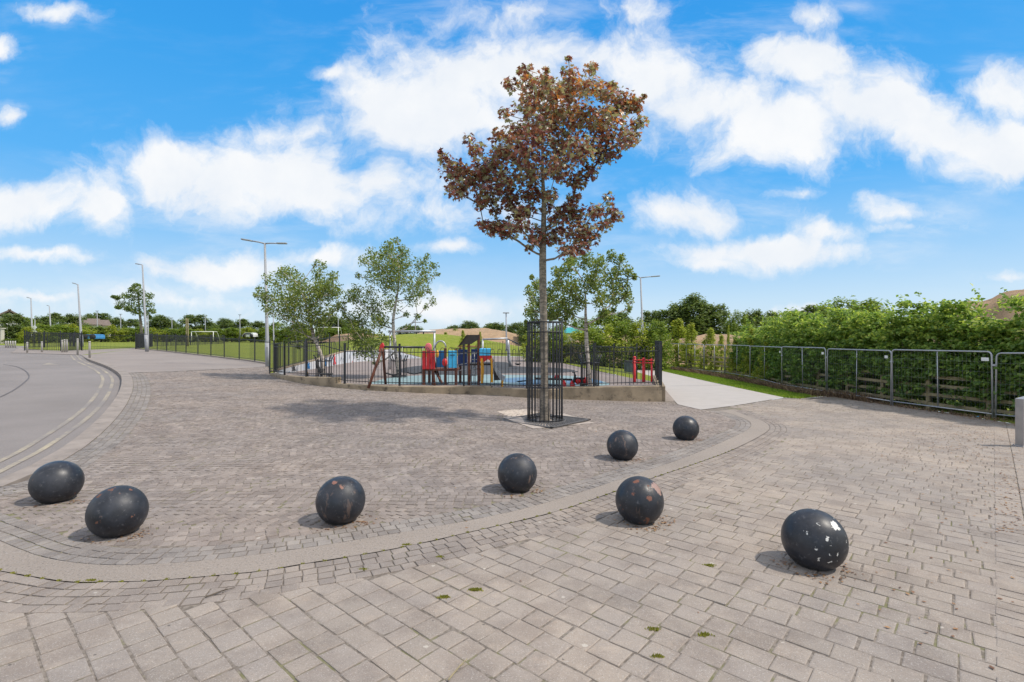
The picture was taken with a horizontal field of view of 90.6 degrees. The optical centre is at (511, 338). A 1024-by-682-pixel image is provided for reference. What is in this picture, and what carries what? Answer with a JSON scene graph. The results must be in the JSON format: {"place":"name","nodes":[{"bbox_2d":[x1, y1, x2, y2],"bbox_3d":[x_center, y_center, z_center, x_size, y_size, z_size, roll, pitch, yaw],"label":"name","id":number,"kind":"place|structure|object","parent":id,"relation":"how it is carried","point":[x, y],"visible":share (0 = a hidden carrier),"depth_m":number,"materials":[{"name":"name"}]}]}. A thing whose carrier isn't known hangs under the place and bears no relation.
{"place":"outdoors","nodes":[
{"label":"outdoors","id":0,"kind":"place"},
{"bbox_2d":[0,345,121,477],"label":"road","id":1,"kind":"structure","parent":0,"point":[42,400],"depth_m":12.45,"materials":[{"name":"grey asphalt"}]},
{"bbox_2d":[0,355,103,461],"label":"road marking","id":2,"kind":"object","parent":1,"relation":"on","point":[86,405],"visible":0.99,"depth_m":9.64,"materials":[{"name":"white paint"}]},
{"bbox_2d":[0,355,113,472],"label":"road marking","id":3,"kind":"object","parent":1,"relation":"on","point":[97,408],"visible":1,"depth_m":8.99,"materials":[{"name":"white paint"}]},
{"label":"kerb bed","id":4,"kind":"structure","parent":1,"relation":"on","visible":0},
{"bbox_2d":[0,355,132,486],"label":"kerb","id":5,"kind":"structure","parent":4,"relation":"on","point":[103,422],"depth_m":8.64,"materials":[{"name":"concrete"}]},
{"bbox_2d":[11,347,134,354],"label":"pavement","id":6,"kind":"structure","parent":0,"point":[70,352],"depth_m":35.12,"materials":[{"name":"grey concrete"}]},
{"bbox_2d":[24,330,81,350],"bbox_3d":[-32.317,0.180,35.950,1.781,1.559,3.158,0,0,39],"label":"railing","id":7,"kind":"object","parent":6,"relation":"on","point":[74,341],"visible":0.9,"depth_m":35.41,"materials":[{"name":"black metal"}]},
{"bbox_2d":[91,349,264,372],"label":"tarmac","id":8,"kind":"structure","parent":0,"point":[135,360],"depth_m":26.23,"materials":[{"name":"grey asphalt"}]},
{"bbox_2d":[135,263,148,351],"bbox_3d":[-27.381,-2.294,37.497,0.951,6.608,0.235,0,0,0],"label":"street lamp","id":9,"kind":"object","parent":8,"relation":"on","point":[146,334],"visible":0.93,"depth_m":37.45,"materials":[{"name":"grey metal"}]},
{"bbox_2d":[0,367,750,564],"bbox_3d":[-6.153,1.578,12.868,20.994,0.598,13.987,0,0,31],"label":"setts","id":10,"kind":"structure","parent":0,"point":[191,383],"depth_m":7.57,"materials":[{"name":"stone"}]},
{"bbox_2d":[28,460,84,503],"bbox_3d":[-4.751,1.493,5.292,0.444,0.433,0.444,6,0,0],"label":"sphere bollard","id":11,"kind":"object","parent":10,"relation":"on","point":[53,482],"visible":0.98,"depth_m":5.16,"materials":[{"name":"paint"}]},
{"bbox_2d":[0,373,150,495],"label":"sett border","id":12,"kind":"object","parent":10,"relation":"on","point":[90,449],"visible":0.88,"depth_m":8.60,"materials":[{"name":"grey stone"}]},
{"bbox_2d":[85,485,148,537],"bbox_3d":[-3.445,1.505,4.427,0.444,0.433,0.444,-6,4,16],"label":"sphere bollard","id":13,"kind":"object","parent":10,"relation":"on","point":[117,511],"visible":0.98,"depth_m":4.29,"materials":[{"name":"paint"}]},
{"bbox_2d":[241,238,286,366],"bbox_3d":[-11.987,-1.730,24.497,2.204,6.252,0.235,0,0,0],"label":"street lamp","id":14,"kind":"object","parent":10,"relation":"on","point":[266,334],"visible":0.88,"depth_m":24.44,"materials":[{"name":"grey metal"}]},
{"bbox_2d":[315,476,364,524],"bbox_3d":[-1.601,1.506,4.740,0.444,0.433,0.444,0,0,0],"label":"sphere bollard","id":15,"kind":"object","parent":10,"relation":"on","point":[340,500],"visible":0.98,"depth_m":4.58,"materials":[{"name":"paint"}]},
{"bbox_2d":[0,411,750,564],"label":"sett border","id":16,"kind":"object","parent":10,"relation":"on","point":[96,555],"visible":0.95,"depth_m":4.38,"materials":[{"name":"grey stone"}]},
{"bbox_2d":[22,436,865,582],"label":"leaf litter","id":17,"kind":"object","parent":10,"relation":"on","point":[530,496],"visible":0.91,"depth_m":4.52,"materials":[{"name":"brown plant"}]},
{"bbox_2d":[498,453,536,492],"bbox_3d":[0.060,1.510,5.713,0.444,0.433,0.444,7,-9,-43],"label":"sphere bollard","id":18,"kind":"object","parent":10,"relation":"on","point":[517,472],"visible":1,"depth_m":5.55,"materials":[{"name":"paint"}]},
{"bbox_2d":[503,413,592,428],"bbox_3d":[0.810,1.714,10.701,1.799,0.046,1.411,0,0,-31],"label":"mortar apron","id":19,"kind":"object","parent":10,"relation":"on","point":[519,419],"visible":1,"depth_m":10.50,"materials":[{"name":"grey concrete"}]},
{"bbox_2d":[437,55,649,420],"bbox_3d":[0.636,-2.196,10.663,4.557,7.892,3.188,0,0,0],"label":"maple tree","id":20,"kind":"object","parent":19,"relation":"on","point":[548,120],"visible":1,"depth_m":10.48,"materials":[{"name":"brown plant"}]},
{"bbox_2d":[501,413,590,428],"bbox_3d":[0.696,1.738,10.663,1.380,0.088,1.380,0,0,41],"label":"tree grate","id":21,"kind":"object","parent":19,"relation":"on","point":[567,420],"visible":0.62,"depth_m":10.43,"materials":[{"name":"metal"}]},
{"bbox_2d":[527,321,562,422],"bbox_3d":[0.696,0.672,10.663,0.756,2.070,0.756,0,0,0],"label":"tree guard","id":22,"kind":"object","parent":21,"relation":"on","point":[529,386],"visible":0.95,"depth_m":10.48,"materials":[{"name":"metal"}]},
{"bbox_2d":[607,430,637,460],"bbox_3d":[1.585,1.527,7.276,0.444,0.433,0.444,-6,8,-27],"label":"sphere bollard","id":23,"kind":"object","parent":10,"relation":"on","point":[622,444],"visible":0.97,"depth_m":7.12,"materials":[{"name":"paint"}]},
{"bbox_2d":[673,416,698,439],"bbox_3d":[3.042,1.562,8.865,0.444,0.433,0.444,-4,0,-12],"label":"sphere bollard","id":24,"kind":"object","parent":10,"relation":"on","point":[685,427],"visible":0.98,"depth_m":8.71,"materials":[{"name":"paint"}]},
{"bbox_2d":[0,409,769,581],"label":"paving band","id":25,"kind":"object","parent":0,"point":[16,560],"visible":0.98,"depth_m":4.02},
{"bbox_2d":[286,356,654,389],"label":"playground floor","id":26,"kind":"structure","parent":0,"point":[360,371],"depth_m":21.65,"materials":[{"name":"grey rubber"}]},
{"bbox_2d":[252,259,344,376],"bbox_3d":[-7.848,-0.679,18.601,3.276,4.372,2.854,0,0,-21],"label":"birch tree","id":27,"kind":"object","parent":26,"relation":"on","point":[319,290],"visible":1,"depth_m":18.31,"materials":[{"name":"green plant"}]},
{"bbox_2d":[271,349,419,373],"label":"mural wall","id":28,"kind":"structure","parent":26,"relation":"on","point":[310,364],"depth_m":29.52,"materials":[{"name":"concrete"}]},
{"bbox_2d":[269,333,348,373],"bbox_3d":[-10.071,0.519,26.300,0.065,1.774,11.875,0,0,-3],"label":"railing","id":29,"kind":"object","parent":28,"relation":"on","point":[295,351],"visible":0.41,"depth_m":24.20,"materials":[{"name":"black metal"}]},
{"bbox_2d":[401,362,574,374],"bbox_3d":[-2.219,1.476,26.182,8.038,0.001,10.938,0,0,-24],"label":"rubber surface","id":30,"kind":"object","parent":26,"relation":"on","point":[486,369],"visible":0.32,"depth_m":24.41,"materials":[{"name":"blue rubber"}]},
{"bbox_2d":[389,330,435,369],"bbox_3d":[-4.823,0.533,24.500,2.270,1.893,0.110,0,0,0],"label":"grey swing frame","id":31,"kind":"object","parent":30,"relation":"on","point":[416,331],"visible":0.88,"depth_m":24.46,"materials":[{"name":"metal"}]},
{"bbox_2d":[482,337,520,366],"bbox_3d":[-0.284,0.713,26.551,2.605,1.578,1.135,0,0,42],"label":"basket swing","id":32,"kind":"object","parent":30,"relation":"on","point":[508,355],"visible":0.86,"depth_m":26.94,"materials":[{"name":"metal"}]},
{"bbox_2d":[372,375,608,385],"bbox_3d":[-0.776,1.476,18.403,8.006,0.001,5.118,0,0,0],"label":"safety surface","id":33,"kind":"object","parent":26,"relation":"on","point":[451,378],"visible":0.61,"depth_m":17.96,"materials":[{"name":"rubber"}]},
{"bbox_2d":[335,237,440,373],"bbox_3d":[-4.740,-1.259,19.491,4.162,5.539,2.530,0,0,0],"label":"birch tree","id":34,"kind":"object","parent":33,"relation":"on","point":[386,280],"visible":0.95,"depth_m":19.34,"materials":[{"name":"green plant"}]},
{"bbox_2d":[367,343,439,388],"bbox_3d":[-3.372,0.811,16.285,2.721,1.384,1.236,0,0,-27],"label":"swing set","id":35,"kind":"object","parent":33,"relation":"on","point":[382,346],"visible":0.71,"depth_m":16.03,"materials":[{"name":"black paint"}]},
{"bbox_2d":[422,335,504,386],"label":"play tower","id":36,"kind":"structure","parent":33,"relation":"on","point":[481,356],"depth_m":16.25,"materials":[{"name":"plastic"}]},
{"bbox_2d":[523,249,637,385],"bbox_3d":[2.151,-0.640,15.567,3.699,4.297,2.350,0,0,0],"label":"birch tree","id":37,"kind":"object","parent":26,"relation":"on","point":[554,313],"visible":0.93,"depth_m":15.38,"materials":[{"name":"green plant"}]},
{"bbox_2d":[578,354,601,385],"bbox_3d":[2.397,0.978,15.600,0.740,1.004,0.737,0,0,0],"label":"tree guard","id":38,"kind":"object","parent":26,"relation":"on","point":[586,362],"visible":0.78,"depth_m":15.45,"materials":[{"name":"black paint"}]},
{"bbox_2d":[632,356,651,381],"bbox_3d":[4.463,1.033,17.300,0.710,0.894,0.138,0,0,0],"label":"red barrier","id":39,"kind":"object","parent":26,"relation":"on","point":[643,360],"visible":0.76,"depth_m":17.25,"materials":[{"name":"red metal"}]},
{"bbox_2d":[417,328,536,346],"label":"hill","id":40,"kind":"structure","parent":0,"point":[488,333],"depth_m":69.95,"materials":[{"name":"soil"}]},
{"bbox_2d":[0,334,1014,423],"bbox_3d":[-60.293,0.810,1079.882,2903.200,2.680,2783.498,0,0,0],"label":"ground","id":41,"kind":"structure","parent":0,"point":[451,341],"depth_m":45.67,"materials":[{"name":"green plant"}]},
{"bbox_2d":[0,313,35,342],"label":"tree","id":42,"kind":"object","parent":41,"relation":"on","point":[11,331],"visible":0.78,"depth_m":61.67,"materials":[{"name":"green plant"}]},
{"bbox_2d":[16,326,49,342],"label":"bush","id":43,"kind":"object","parent":41,"relation":"on","point":[29,329],"visible":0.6,"depth_m":59.73,"materials":[{"name":"green plant"}]},
{"bbox_2d":[35,324,61,342],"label":"bush","id":44,"kind":"object","parent":41,"relation":"on","point":[46,327],"visible":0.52,"depth_m":64.02,"materials":[{"name":"green plant"}]},
{"bbox_2d":[40,312,72,335],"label":"tree","id":45,"kind":"object","parent":41,"relation":"on","point":[59,319],"visible":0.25,"depth_m":94.51,"materials":[{"name":"green plant"}]},
{"bbox_2d":[60,313,90,331],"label":"tree","id":46,"kind":"object","parent":41,"relation":"on","point":[73,319],"visible":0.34,"depth_m":99.47,"materials":[{"name":"green plant"}]},
{"bbox_2d":[77,318,110,336],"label":"house","id":47,"kind":"structure","parent":41,"relation":"on","point":[101,323],"depth_m":105.81,"materials":[{"name":"brown tile"}]},
{"bbox_2d":[101,325,127,341],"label":"bush","id":48,"kind":"object","parent":41,"relation":"on","point":[114,330],"visible":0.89,"depth_m":77.68,"materials":[{"name":"green plant"}]},
{"bbox_2d":[110,283,156,333],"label":"maple tree","id":49,"kind":"object","parent":41,"relation":"on","point":[136,295],"visible":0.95,"depth_m":47.19,"materials":[{"name":"green plant"}]},
{"bbox_2d":[143,314,177,340],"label":"tree","id":50,"kind":"object","parent":41,"relation":"on","point":[164,322],"visible":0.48,"depth_m":103.14,"materials":[{"name":"green plant"}]},
{"bbox_2d":[155,333,222,345],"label":"railing","id":51,"kind":"object","parent":41,"relation":"on","point":[205,335],"visible":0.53,"depth_m":60.53,"materials":[{"name":"black metal"}]},
{"bbox_2d":[173,314,219,335],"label":"tree","id":52,"kind":"object","parent":41,"relation":"on","point":[193,319],"visible":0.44,"depth_m":101.24,"materials":[{"name":"green plant"}]},
{"bbox_2d":[136,348,264,363],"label":"field kerb","id":53,"kind":"structure","parent":41,"relation":"on","point":[208,355],"depth_m":32.31,"materials":[{"name":"concrete"}]},
{"bbox_2d":[136,333,269,360],"bbox_3d":[-22.042,0.421,34.645,25.551,1.901,0.434,0,0,41],"label":"railing","id":54,"kind":"object","parent":53,"relation":"on","point":[163,342],"visible":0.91,"depth_m":33.81,"materials":[{"name":"black metal"}]},
{"bbox_2d":[227,318,258,340],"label":"tree","id":55,"kind":"object","parent":41,"relation":"on","point":[239,322],"visible":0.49,"depth_m":110.97,"materials":[{"name":"green plant"}]},
{"bbox_2d":[269,328,295,342],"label":"bush","id":56,"kind":"object","parent":41,"relation":"on","point":[280,334],"visible":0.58,"depth_m":91.04,"materials":[{"name":"green plant"}]},
{"bbox_2d":[315,316,349,334],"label":"tree","id":57,"kind":"object","parent":41,"relation":"on","point":[335,324],"visible":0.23,"depth_m":102.36,"materials":[{"name":"green plant"}]},
{"bbox_2d":[270,373,673,401],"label":"wall","id":58,"kind":"structure","parent":41,"relation":"on","point":[651,393],"depth_m":15.01,"materials":[{"name":"concrete"}]},
{"bbox_2d":[273,339,661,388],"bbox_3d":[-2.949,0.778,16.356,14.796,1.575,2.487,0,0,20],"label":"railing","id":59,"kind":"object","parent":58,"relation":"on","point":[284,358],"visible":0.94,"depth_m":15.30,"materials":[{"name":"black metal"}]},
{"bbox_2d":[655,341,661,385],"bbox_3d":[4.944,0.782,17.164,0.076,1.436,4.680,0,0,14],"label":"railing","id":60,"kind":"object","parent":58,"relation":"on","point":[657,344],"visible":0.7,"depth_m":16.02,"materials":[{"name":"black metal"}]},
{"bbox_2d":[503,322,526,334],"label":"tree","id":61,"kind":"object","parent":41,"relation":"on","point":[514,328],"visible":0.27,"depth_m":79.15,"materials":[{"name":"green plant"}]},
{"bbox_2d":[519,328,558,361],"bbox_3d":[1.846,0.784,34.109,3.083,3.162,3.328,0,0,34],"label":"bush","id":62,"kind":"object","parent":41,"relation":"on","point":[524,345],"visible":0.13,"depth_m":33.64,"materials":[{"name":"green plant"}]},
{"bbox_2d":[533,329,577,363],"bbox_3d":[2.622,0.787,32.775,3.151,3.013,3.017,0,0,27],"label":"tree","id":63,"kind":"object","parent":41,"relation":"on","point":[565,333],"visible":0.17,"depth_m":32.68,"materials":[{"name":"green plant"}]},
{"bbox_2d":[550,328,591,366],"bbox_3d":[3.799,0.836,31.928,3.133,3.045,2.901,0,0,-2],"label":"bush","id":64,"kind":"object","parent":41,"relation":"on","point":[575,336],"visible":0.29,"depth_m":31.62,"materials":[{"name":"green plant"}]},
{"bbox_2d":[533,342,636,378],"bbox_3d":[3.274,0.892,30.953,0.205,1.416,22.403,0,0,-8],"label":"railing","id":65,"kind":"object","parent":41,"relation":"on","point":[581,345],"visible":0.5,"depth_m":24.66,"materials":[{"name":"metal"}]},
{"bbox_2d":[575,325,612,371],"bbox_3d":[5.337,0.724,32.006,3.134,3.148,3.273,0,0,-9],"label":"tree","id":66,"kind":"object","parent":41,"relation":"on","point":[596,338],"visible":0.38,"depth_m":31.32,"materials":[{"name":"green plant"}]},
{"bbox_2d":[587,311,620,334],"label":"tree","id":67,"kind":"object","parent":41,"relation":"on","point":[606,321],"visible":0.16,"depth_m":59.11,"materials":[{"name":"green plant"}]},
{"bbox_2d":[589,324,630,373],"bbox_3d":[6.333,0.702,31.982,2.901,3.344,3.133,0,0,-38],"label":"bush","id":68,"kind":"object","parent":41,"relation":"on","point":[607,330],"visible":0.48,"depth_m":31.42,"materials":[{"name":"green plant"}]},
{"bbox_2d":[607,319,643,369],"bbox_3d":[6.997,0.511,32.189,2.612,3.601,2.728,0,0,45],"label":"tree","id":69,"kind":"object","parent":41,"relation":"on","point":[627,331],"visible":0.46,"depth_m":31.62,"materials":[{"name":"green plant"}]},
{"bbox_2d":[622,319,654,369],"bbox_3d":[8.051,0.568,32.068,2.128,3.644,2.297,0,0,16],"label":"bush","id":70,"kind":"object","parent":41,"relation":"on","point":[635,328],"visible":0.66,"depth_m":31.65,"materials":[{"name":"green plant"}]},
{"bbox_2d":[635,310,668,339],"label":"tree","id":71,"kind":"object","parent":41,"relation":"on","point":[648,317],"visible":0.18,"depth_m":65.60,"materials":[{"name":"green plant"}]},
{"bbox_2d":[638,319,674,369],"bbox_3d":[9.102,0.511,31.800,2.400,3.601,2.299,0,0,9],"label":"tree","id":72,"kind":"object","parent":41,"relation":"on","point":[654,336],"visible":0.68,"depth_m":31.78,"materials":[{"name":"green plant"}]},
{"bbox_2d":[651,301,696,340],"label":"tree","id":73,"kind":"object","parent":41,"relation":"on","point":[671,312],"visible":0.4,"depth_m":63.33,"materials":[{"name":"green plant"}]},
{"bbox_2d":[653,318,696,368],"bbox_3d":[11.390,0.461,34.481,2.534,3.760,3.496,0,0,-21],"label":"beech shrub","id":74,"kind":"object","parent":41,"relation":"on","point":[677,326],"visible":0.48,"depth_m":34.28,"materials":[{"name":"green plant"}]},
{"bbox_2d":[673,322,708,368],"bbox_3d":[11.608,0.625,32.889,2.603,3.405,1.887,0,0,6],"label":"beech shrub","id":75,"kind":"object","parent":41,"relation":"on","point":[691,348],"visible":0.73,"depth_m":32.67,"materials":[{"name":"green plant"}]},
{"bbox_2d":[660,292,726,339],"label":"tree","id":76,"kind":"object","parent":41,"relation":"on","point":[692,305],"visible":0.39,"depth_m":62.45,"materials":[{"name":"green plant"}]},
{"bbox_2d":[695,327,719,371],"bbox_3d":[11.961,0.798,30.703,1.623,3.031,2.238,0,0,33],"label":"beech shrub","id":77,"kind":"object","parent":41,"relation":"on","point":[710,339],"visible":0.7,"depth_m":30.57,"materials":[{"name":"green plant"}]},
{"bbox_2d":[697,303,731,335],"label":"tree","id":78,"kind":"object","parent":41,"relation":"on","point":[719,313],"visible":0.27,"depth_m":63.05,"materials":[{"name":"green plant"}]},
{"bbox_2d":[713,334,727,372],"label":"beech shrub","id":79,"kind":"object","parent":41,"relation":"on","point":[721,352],"visible":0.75,"depth_m":29.76,"materials":[{"name":"green plant"}]},
{"bbox_2d":[726,337,742,375],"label":"beech shrub","id":80,"kind":"object","parent":41,"relation":"on","point":[729,365],"visible":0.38,"depth_m":28.14,"materials":[{"name":"green plant"}]},
{"bbox_2d":[723,309,749,334],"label":"tree","id":81,"kind":"object","parent":41,"relation":"on","point":[733,326],"visible":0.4,"depth_m":59.76,"materials":[{"name":"green plant"}]},
{"bbox_2d":[737,327,756,377],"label":"beech shrub","id":82,"kind":"object","parent":41,"relation":"on","point":[750,332],"visible":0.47,"depth_m":26.11,"materials":[{"name":"green plant"}]},
{"bbox_2d":[734,308,770,333],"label":"tree","id":83,"kind":"object","parent":41,"relation":"on","point":[756,315],"visible":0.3,"depth_m":61.44,"materials":[{"name":"green plant"}]},
{"bbox_2d":[749,333,777,381],"bbox_3d":[12.079,0.984,23.878,1.206,2.628,1.664,0,0,-39],"label":"beech shrub","id":84,"kind":"object","parent":41,"relation":"on","point":[761,363],"visible":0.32,"depth_m":23.85,"materials":[{"name":"green plant"}]},
{"bbox_2d":[669,366,886,401],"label":"dry undergrowth","id":85,"kind":"object","parent":41,"relation":"on","point":[833,393],"visible":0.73,"depth_m":18.56,"materials":[{"name":"brown plant"}]},
{"bbox_2d":[781,346,826,390],"bbox_3d":[11.159,1.151,19.438,0.064,1.696,2.808,0,0,-3],"label":"fence panel","id":86,"kind":"object","parent":41,"relation":"on","point":[802,366],"visible":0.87,"depth_m":19.45,"materials":[{"name":"metal"}]},
{"bbox_2d":[812,296,859,322],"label":"tree","id":87,"kind":"object","parent":41,"relation":"on","point":[838,300],"visible":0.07,"depth_m":49.96,"materials":[{"name":"green plant"}]},
{"bbox_2d":[676,353,1023,419],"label":"post and rail fence","id":88,"kind":"object","parent":41,"relation":"on","point":[929,394],"visible":0.5,"depth_m":14.84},
{"bbox_2d":[827,348,893,404],"bbox_3d":[11.316,1.167,16.619,0.068,1.669,2.911,0,0,-3],"label":"fence panel","id":89,"kind":"object","parent":41,"relation":"on","point":[868,350],"visible":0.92,"depth_m":16.43,"materials":[{"name":"metal"}]},
{"bbox_2d":[847,297,890,330],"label":"tree","id":90,"kind":"object","parent":41,"relation":"on","point":[867,304],"visible":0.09,"depth_m":45.74,"materials":[{"name":"green plant"}]},
{"bbox_2d":[726,283,1023,416],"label":"hedge","id":91,"kind":"object","parent":41,"relation":"on","point":[946,327],"visible":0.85,"depth_m":15.24,"materials":[{"name":"green plant"}]},
{"bbox_2d":[870,400,1014,421],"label":"dry undergrowth","id":92,"kind":"object","parent":41,"relation":"on","point":[944,412],"visible":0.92,"depth_m":13.76,"materials":[{"name":"brown plant"}]},
{"bbox_2d":[891,349,995,417],"bbox_3d":[11.671,1.150,13.866,0.068,1.702,2.762,0,0,-12],"label":"fence panel","id":93,"kind":"object","parent":41,"relation":"on","point":[992,394],"visible":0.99,"depth_m":13.71,"materials":[{"name":"metal"}]},
{"bbox_2d":[994,352,1023,417],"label":"fence panel","id":94,"kind":"object","parent":41,"relation":"on","point":[996,373],"visible":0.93,"depth_m":12.50,"materials":[{"name":"metal"}]},
{"bbox_2d":[0,396,1023,681],"bbox_3d":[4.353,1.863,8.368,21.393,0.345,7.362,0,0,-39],"label":"paving blocks","id":95,"kind":"structure","parent":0,"point":[938,661],"depth_m":3.26,"materials":[{"name":"concrete"}]},
{"bbox_2d":[0,449,732,658],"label":"moss","id":96,"kind":"object","parent":95,"relation":"on","point":[701,634],"visible":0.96,"depth_m":3.58,"materials":[{"name":"green plant"}]},
{"bbox_2d":[0,409,791,613],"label":"sett border","id":97,"kind":"object","parent":95,"relation":"on","point":[49,598],"visible":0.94,"depth_m":3.67,"materials":[{"name":"grey stone"}]},
{"bbox_2d":[615,476,663,524],"bbox_3d":[1.197,1.512,4.758,0.444,0.433,0.444,0,0,0],"label":"sphere bollard","id":98,"kind":"object","parent":95,"relation":"on","point":[639,500],"visible":0.99,"depth_m":4.60,"materials":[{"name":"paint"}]},
{"bbox_2d":[455,395,1023,668],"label":"leaf litter","id":99,"kind":"object","parent":95,"relation":"on","point":[990,666],"visible":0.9,"depth_m":6.49,"materials":[{"name":"brown plant"}]},
{"bbox_2d":[781,508,848,570],"bbox_3d":[2.282,1.511,3.831,0.444,0.433,0.444,0,0,0],"label":"sphere bollard","id":100,"kind":"object","parent":95,"relation":"on","point":[815,539],"visible":0.98,"depth_m":3.69,"materials":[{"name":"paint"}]},
{"bbox_2d":[994,421,1023,681],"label":"paving border","id":101,"kind":"object","parent":95,"relation":"on","point":[1011,613],"visible":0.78,"depth_m":4.05,"materials":[{"name":"concrete"}]},
{"bbox_2d":[1012,396,1023,447],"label":"steel bollard","id":102,"kind":"object","parent":101,"relation":"on","point":[1019,421],"visible":1,"depth_m":8.58,"materials":[{"name":"silver metal"}]},
{"bbox_2d":[0,0,1023,421],"label":"sky","id":103,"kind":"structure","parent":0,"point":[797,154],"materials":[{"name":"blue"}]},
{"bbox_2d":[664,334,739,364],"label":"hill","id":104,"kind":"structure","parent":0,"point":[701,337],"depth_m":41.93,"materials":[{"name":"soil"}]},
{"bbox_2d":[637,369,782,409],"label":"path","id":105,"kind":"structure","parent":0,"point":[683,390],"depth_m":17.62,"materials":[{"name":"concrete"}]},
{"bbox_2d":[663,367,809,398],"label":"grass","id":106,"kind":"structure","parent":0,"point":[751,387],"depth_m":20.98,"materials":[{"name":"green plant"}]},
{"bbox_2d":[909,289,1023,355],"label":"hill","id":107,"kind":"structure","parent":0,"point":[1002,314],"depth_m":33.82,"materials":[{"name":"soil"}]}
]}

